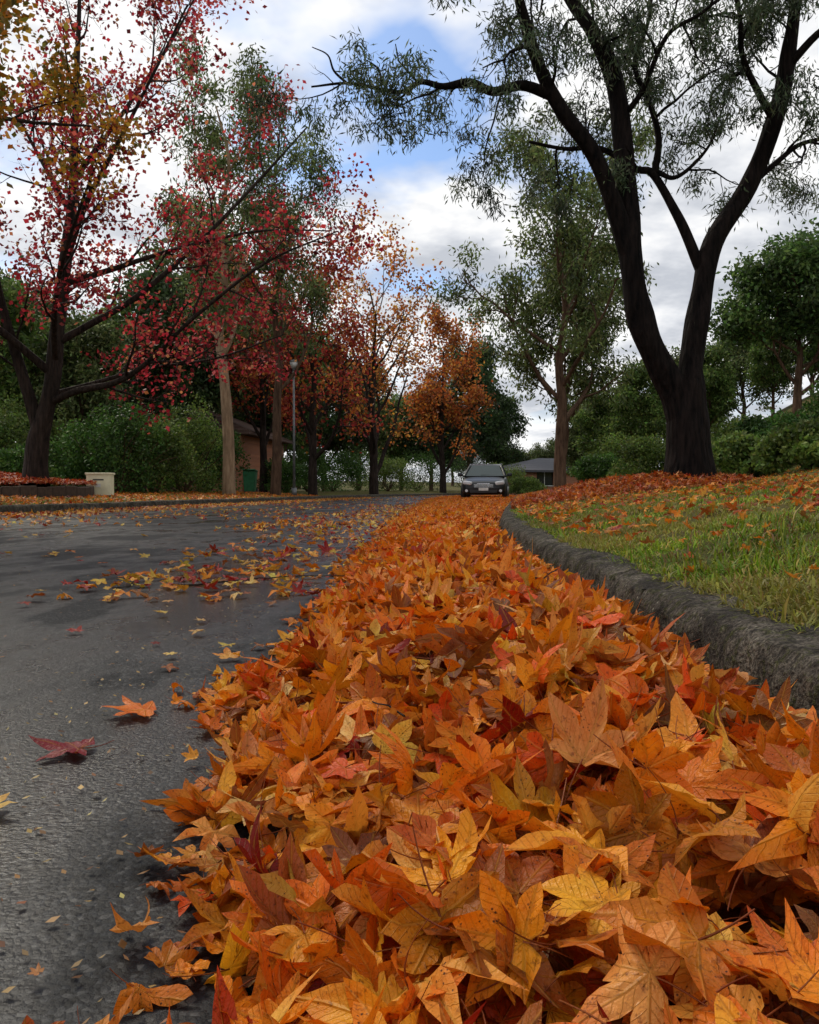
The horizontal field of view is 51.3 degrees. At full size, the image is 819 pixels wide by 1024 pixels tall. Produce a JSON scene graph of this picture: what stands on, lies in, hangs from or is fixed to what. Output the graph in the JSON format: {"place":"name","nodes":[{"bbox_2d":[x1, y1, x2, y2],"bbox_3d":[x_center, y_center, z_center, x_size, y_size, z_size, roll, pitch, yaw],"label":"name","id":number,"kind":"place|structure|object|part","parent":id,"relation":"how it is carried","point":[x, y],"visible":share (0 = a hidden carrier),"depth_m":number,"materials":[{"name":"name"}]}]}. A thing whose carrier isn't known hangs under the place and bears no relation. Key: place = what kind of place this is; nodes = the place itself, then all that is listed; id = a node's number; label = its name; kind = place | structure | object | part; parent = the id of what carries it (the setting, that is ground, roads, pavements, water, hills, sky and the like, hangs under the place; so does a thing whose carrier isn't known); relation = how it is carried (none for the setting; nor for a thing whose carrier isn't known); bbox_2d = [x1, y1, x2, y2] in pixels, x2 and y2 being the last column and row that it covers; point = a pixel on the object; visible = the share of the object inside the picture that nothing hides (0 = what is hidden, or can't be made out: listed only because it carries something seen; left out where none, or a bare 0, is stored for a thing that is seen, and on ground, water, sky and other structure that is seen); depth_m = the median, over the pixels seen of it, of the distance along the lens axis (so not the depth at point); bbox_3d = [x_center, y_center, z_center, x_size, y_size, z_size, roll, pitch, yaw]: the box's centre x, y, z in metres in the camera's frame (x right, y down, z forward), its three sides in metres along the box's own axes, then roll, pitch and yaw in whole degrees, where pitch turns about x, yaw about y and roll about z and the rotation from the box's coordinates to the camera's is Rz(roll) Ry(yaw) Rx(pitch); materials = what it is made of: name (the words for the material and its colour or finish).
{"place":"outdoors","nodes":[
{"label":"outdoors","id":0,"kind":"place"},
{"bbox_2d":[0,494,512,1023],"bbox_3d":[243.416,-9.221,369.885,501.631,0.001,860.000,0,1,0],"label":"road","id":1,"kind":"structure","parent":0,"point":[40,656],"depth_m":1.48,"materials":[{"name":"grey asphalt"}]},
{"bbox_2d":[0,527,375,1023],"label":"leaf debris","id":2,"kind":"object","parent":1,"relation":"on","point":[122,943],"visible":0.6,"depth_m":1.00,"materials":[{"name":"brown plant"}]},
{"bbox_2d":[0,493,472,514],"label":"kerb","id":3,"kind":"structure","parent":1,"relation":"on","point":[34,508],"depth_m":19.15,"materials":[{"name":"concrete"}]},
{"bbox_2d":[0,495,560,1023],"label":"fallen leaves","id":4,"kind":"object","parent":1,"relation":"on","point":[182,968],"depth_m":3.61,"materials":[{"name":"orange plant"}]},
{"bbox_2d":[109,494,818,1023],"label":"leaf pile","id":5,"kind":"object","parent":1,"relation":"on","point":[579,842],"visible":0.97,"depth_m":0.80,"materials":[{"name":"orange plant"}]},
{"bbox_2d":[458,464,511,497],"bbox_3d":[3.138,-1.235,35.117,2.180,1.514,4.401,0,2,7],"label":"parked car","id":6,"kind":"object","parent":1,"relation":"on","point":[485,479],"visible":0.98,"depth_m":33.46,"materials":[{"name":"paint"}]},
{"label":"windows and roof","id":7,"kind":"part","parent":6,"relation":"part of","materials":[{"name":"grey glass"}]},
{"bbox_2d":[499,496,818,718],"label":"kerb","id":8,"kind":"structure","parent":1,"relation":"on","point":[772,652],"depth_m":1.83,"materials":[{"name":"concrete"}]},
{"bbox_2d":[0,392,818,638],"bbox_3d":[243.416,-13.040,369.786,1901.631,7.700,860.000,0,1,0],"label":"ground","id":9,"kind":"structure","parent":0,"point":[452,489],"depth_m":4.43,"materials":[{"name":"plant"}]},
{"bbox_2d":[0,413,11,448],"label":"shrub","id":10,"kind":"object","parent":9,"relation":"on","point":[4,436],"visible":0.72,"depth_m":27.20,"materials":[{"name":"green plant"}]},
{"bbox_2d":[0,409,28,449],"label":"shrub","id":11,"kind":"object","parent":9,"relation":"on","point":[8,421],"visible":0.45,"depth_m":27.88,"materials":[{"name":"green plant"}]},
{"bbox_2d":[0,443,64,486],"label":"shrub","id":12,"kind":"object","parent":9,"relation":"on","point":[12,460],"visible":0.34,"depth_m":23.30,"materials":[{"name":"green plant"}]},
{"bbox_2d":[0,388,88,477],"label":"shrub","id":13,"kind":"object","parent":9,"relation":"on","point":[7,403],"visible":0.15,"depth_m":29.87,"materials":[{"name":"green plant"}]},
{"bbox_2d":[0,471,96,497],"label":"garden bed","id":14,"kind":"object","parent":9,"relation":"on","point":[10,478],"visible":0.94,"depth_m":19.12,"materials":[{"name":"brown plant"}]},
{"bbox_2d":[0,0,398,486],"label":"liquidambar tree","id":15,"kind":"object","parent":14,"relation":"on","point":[53,394],"visible":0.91,"depth_m":19.74,"materials":[{"name":"red plant"}]},
{"bbox_2d":[0,0,155,222],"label":"autumn tree","id":16,"kind":"object","parent":9,"relation":"on","point":[58,73],"visible":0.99,"depth_m":15.55,"materials":[{"name":"orange plant"}]},
{"bbox_2d":[48,417,123,485],"bbox_3d":[-10.708,-1.822,27.867,3.163,2.587,3.005,0,1,0],"label":"shrub","id":17,"kind":"object","parent":9,"relation":"on","point":[69,433],"visible":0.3,"depth_m":27.07,"materials":[{"name":"green plant"}]},
{"bbox_2d":[85,473,114,496],"bbox_3d":[-7.750,-0.667,21.390,0.630,0.630,0.460,0,1,-6],"label":"letterbox","id":18,"kind":"object","parent":9,"relation":"on","point":[105,484],"visible":0.59,"depth_m":21.20,"materials":[{"name":"concrete"}]},
{"bbox_2d":[53,398,176,493],"bbox_3d":[-9.293,-2.050,26.939,3.479,3.163,3.343,1,2,43],"label":"shrub","id":19,"kind":"object","parent":9,"relation":"on","point":[103,442],"visible":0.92,"depth_m":26.40,"materials":[{"name":"green plant"}]},
{"bbox_2d":[106,414,203,492],"bbox_3d":[-8.573,-1.829,27.907,3.139,2.727,3.076,-1,2,-42],"label":"shrub","id":20,"kind":"object","parent":9,"relation":"on","point":[175,437],"visible":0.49,"depth_m":27.63,"materials":[{"name":"green plant"}]},
{"bbox_2d":[150,389,222,492],"bbox_3d":[-8.087,-2.493,30.763,3.490,3.886,3.551,0,1,0],"label":"shrub","id":21,"kind":"object","parent":9,"relation":"on","point":[201,429],"visible":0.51,"depth_m":30.77,"materials":[{"name":"green plant"}]},
{"bbox_2d":[183,476,214,490],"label":"shrub","id":22,"kind":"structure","parent":9,"relation":"on","point":[195,486],"depth_m":41.57,"materials":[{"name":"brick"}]},
{"bbox_2d":[182,423,250,491],"bbox_3d":[-7.924,-2.133,33.987,2.907,2.927,3.268,1,2,35],"label":"shrub","id":23,"kind":"object","parent":9,"relation":"on","point":[237,447],"visible":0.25,"depth_m":33.48,"materials":[{"name":"green plant"}]},
{"bbox_2d":[215,435,242,491],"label":"front wall","id":24,"kind":"structure","parent":9,"relation":"on","point":[240,463],"depth_m":41.34,"materials":[{"name":"brick"}]},
{"bbox_2d":[147,11,317,494],"bbox_3d":[-6.511,-8.660,30.365,5.925,16.750,6.528,-1,2,-30],"label":"eucalyptus tree","id":25,"kind":"object","parent":9,"relation":"on","point":[212,138],"visible":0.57,"depth_m":29.55,"materials":[{"name":"green plant"}]},
{"bbox_2d":[242,469,257,492],"bbox_3d":[-7.000,-1.355,37.480,0.600,1.056,0.725,0,1,0],"label":"wheelie bin","id":26,"kind":"object","parent":9,"relation":"on","point":[250,481],"visible":0.82,"depth_m":37.22,"materials":[{"name":"green plastic"}]},
{"bbox_2d":[195,241,321,491],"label":"maple tree","id":27,"kind":"object","parent":9,"relation":"on","point":[262,397],"visible":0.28,"depth_m":41.72,"materials":[{"name":"red plant"}]},
{"bbox_2d":[243,435,282,491],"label":"side wall","id":28,"kind":"structure","parent":9,"relation":"on","point":[251,446],"depth_m":43.55,"materials":[{"name":"brick"}]},
{"bbox_2d":[86,405,292,443],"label":"roof","id":29,"kind":"structure","parent":28,"relation":"on","point":[243,428],"depth_m":42.86,"materials":[{"name":"tile"}]},
{"bbox_2d":[187,119,350,494],"bbox_3d":[-5.321,-7.624,32.566,5.542,14.628,5.807,1,2,39],"label":"eucalyptus tree","id":30,"kind":"object","parent":9,"relation":"on","point":[315,289],"visible":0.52,"depth_m":32.79,"materials":[{"name":"green plant"}]},
{"bbox_2d":[256,456,319,492],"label":"shrub","id":31,"kind":"object","parent":9,"relation":"on","point":[287,473],"visible":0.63,"depth_m":41.40,"materials":[{"name":"green plant"}]},
{"bbox_2d":[289,360,297,495],"bbox_3d":[-4.500,-3.214,33.228,0.400,5.400,0.400,0,1,0],"label":"street lamp","id":32,"kind":"object","parent":9,"relation":"on","point":[293,363],"visible":0.79,"depth_m":33.19,"materials":[{"name":"metal"}]},
{"bbox_2d":[282,445,341,491],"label":"shrub","id":33,"kind":"object","parent":9,"relation":"on","point":[320,459],"visible":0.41,"depth_m":49.15,"materials":[{"name":"green plant"}]},
{"bbox_2d":[250,224,388,494],"bbox_3d":[-4.107,-6.478,38.138,6.340,12.086,5.580,0,1,0],"label":"liquidambar tree","id":34,"kind":"object","parent":9,"relation":"on","point":[310,427],"visible":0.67,"depth_m":37.73,"materials":[{"name":"red plant"}]},
{"bbox_2d":[299,450,368,491],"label":"shrub","id":35,"kind":"object","parent":9,"relation":"on","point":[343,465],"visible":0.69,"depth_m":55.59,"materials":[{"name":"green plant"}]},
{"bbox_2d":[321,448,392,490],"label":"shrub","id":36,"kind":"object","parent":9,"relation":"on","point":[366,462],"visible":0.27,"depth_m":65.09,"materials":[{"name":"green plant"}]},
{"bbox_2d":[303,198,454,493],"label":"maple tree","id":37,"kind":"object","parent":9,"relation":"on","point":[373,388],"visible":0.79,"depth_m":47.32,"materials":[{"name":"orange plant"}]},
{"bbox_2d":[357,456,423,491],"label":"shrub","id":38,"kind":"object","parent":9,"relation":"on","point":[384,472],"visible":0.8,"depth_m":63.41,"materials":[{"name":"green plant"}]},
{"bbox_2d":[0,191,818,490],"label":"background treeline","id":39,"kind":"object","parent":9,"relation":"on","point":[764,376],"visible":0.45,"depth_m":44.67,"materials":[{"name":"green plant"}]},
{"bbox_2d":[0,466,818,581],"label":"leaf litter","id":40,"kind":"object","parent":9,"relation":"on","point":[652,481],"visible":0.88,"depth_m":10.39,"materials":[{"name":"plant"}]},
{"bbox_2d":[386,448,451,490],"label":"shrub","id":41,"kind":"object","parent":9,"relation":"on","point":[425,460],"visible":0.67,"depth_m":73.77,"materials":[{"name":"green plant"}]},
{"bbox_2d":[394,299,499,492],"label":"maple tree","id":42,"kind":"object","parent":9,"relation":"on","point":[438,393],"visible":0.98,"depth_m":65.32,"materials":[{"name":"orange plant"}]},
{"bbox_2d":[433,456,481,486],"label":"shrub","id":43,"kind":"object","parent":9,"relation":"on","point":[452,469],"visible":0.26,"depth_m":88.89,"materials":[{"name":"green plant"}]},
{"bbox_2d":[447,418,483,484],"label":"pine tree","id":44,"kind":"object","parent":9,"relation":"on","point":[474,460],"visible":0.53,"depth_m":69.77,"materials":[{"name":"green plant"}]},
{"bbox_2d":[487,461,528,494],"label":"shrub","id":45,"kind":"object","parent":9,"relation":"on","point":[521,474],"visible":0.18,"depth_m":65.44,"materials":[{"name":"green plant"}]},
{"bbox_2d":[224,0,818,478],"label":"eucalyptus tree","id":46,"kind":"object","parent":9,"relation":"on","point":[680,388],"visible":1,"depth_m":11.72,"materials":[{"name":"green plant"}]},
{"bbox_2d":[516,472,536,494],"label":"front wall","id":47,"kind":"structure","parent":9,"relation":"on","point":[533,474],"depth_m":72.63,"materials":[{"name":"brick"}]},
{"bbox_2d":[508,476,547,494],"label":"shrub","id":48,"kind":"object","parent":9,"relation":"on","point":[532,484],"visible":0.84,"depth_m":59.34,"materials":[{"name":"green plant"}]},
{"bbox_2d":[427,99,672,487],"bbox_3d":[5.133,-6.987,28.472,7.835,13.233,6.564,1,2,32],"label":"eucalyptus tree","id":49,"kind":"object","parent":9,"relation":"on","point":[596,256],"visible":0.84,"depth_m":27.74,"materials":[{"name":"green plant"}]},
{"bbox_2d":[553,472,577,485],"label":"front wall","id":50,"kind":"structure","parent":9,"relation":"on","point":[570,480],"depth_m":73.72,"materials":[{"name":"brick"}]},
{"bbox_2d":[493,224,638,457],"bbox_3d":[5.625,-5.430,30.414,4.946,10.006,4.764,1,2,40],"label":"eucalyptus tree","id":51,"kind":"object","parent":9,"relation":"on","point":[552,300],"visible":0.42,"depth_m":30.11,"materials":[{"name":"green plant"}]},
{"bbox_2d":[566,452,632,481],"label":"shrub","id":52,"kind":"object","parent":9,"relation":"on","point":[596,466],"visible":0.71,"depth_m":33.52,"materials":[{"name":"green plant"}]},
{"bbox_2d":[586,431,649,479],"bbox_3d":[9.609,-2.313,38.177,3.074,2.533,3.092,1,2,28],"label":"shrub","id":53,"kind":"object","parent":9,"relation":"on","point":[610,442],"visible":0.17,"depth_m":37.55,"materials":[{"name":"green plant"}]},
{"bbox_2d":[606,433,665,475],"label":"shrub","id":54,"kind":"object","parent":9,"relation":"on","point":[644,452],"visible":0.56,"depth_m":29.55,"materials":[{"name":"green plant"}]},
{"bbox_2d":[710,410,760,437],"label":"shrub","id":55,"kind":"object","parent":9,"relation":"on","point":[723,429],"visible":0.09,"depth_m":26.32,"materials":[{"name":"green plant"}]},
{"bbox_2d":[711,430,789,477],"bbox_3d":[7.753,-1.268,19.924,2.252,1.337,1.851,0,1,0],"label":"shrub","id":56,"kind":"object","parent":9,"relation":"on","point":[731,452],"visible":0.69,"depth_m":19.41,"materials":[{"name":"green plant"}]},
{"bbox_2d":[707,217,818,417],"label":"jacaranda tree","id":57,"kind":"object","parent":9,"relation":"on","point":[788,279],"visible":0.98,"depth_m":29.60,"materials":[{"name":"green plant"}]},
{"bbox_2d":[730,407,809,459],"bbox_3d":[9.335,-1.841,21.996,2.576,1.652,2.425,-1,2,-29],"label":"shrub","id":58,"kind":"object","parent":9,"relation":"on","point":[758,425],"visible":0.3,"depth_m":21.53,"materials":[{"name":"green plant"}]},
{"bbox_2d":[746,417,818,474],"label":"shrub","id":59,"kind":"object","parent":9,"relation":"on","point":[798,443],"visible":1,"depth_m":17.64,"materials":[{"name":"green plant"}]},
{"bbox_2d":[797,378,818,419],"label":"shrub","id":60,"kind":"object","parent":9,"relation":"on","point":[812,411],"visible":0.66,"depth_m":23.94,"materials":[{"name":"green plant"}]},
{"bbox_2d":[0,0,818,481],"label":"sky","id":61,"kind":"structure","parent":0,"point":[411,185],"materials":[{"name":"white"}]},
{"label":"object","id":62,"kind":"object","parent":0,"visible":0},
{"bbox_2d":[537,472,552,484],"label":"glass","id":63,"kind":"object","parent":62,"relation":"on","point":[548,478],"visible":0.79,"depth_m":73.22,"materials":[{"name":"black glass"}]},
{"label":"back wall","id":64,"kind":"object","parent":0,"visible":0},
{"bbox_2d":[503,458,568,472],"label":"roof","id":65,"kind":"structure","parent":64,"relation":"on","point":[541,465],"depth_m":74.38,"materials":[{"name":"grey tile"}]}
]}

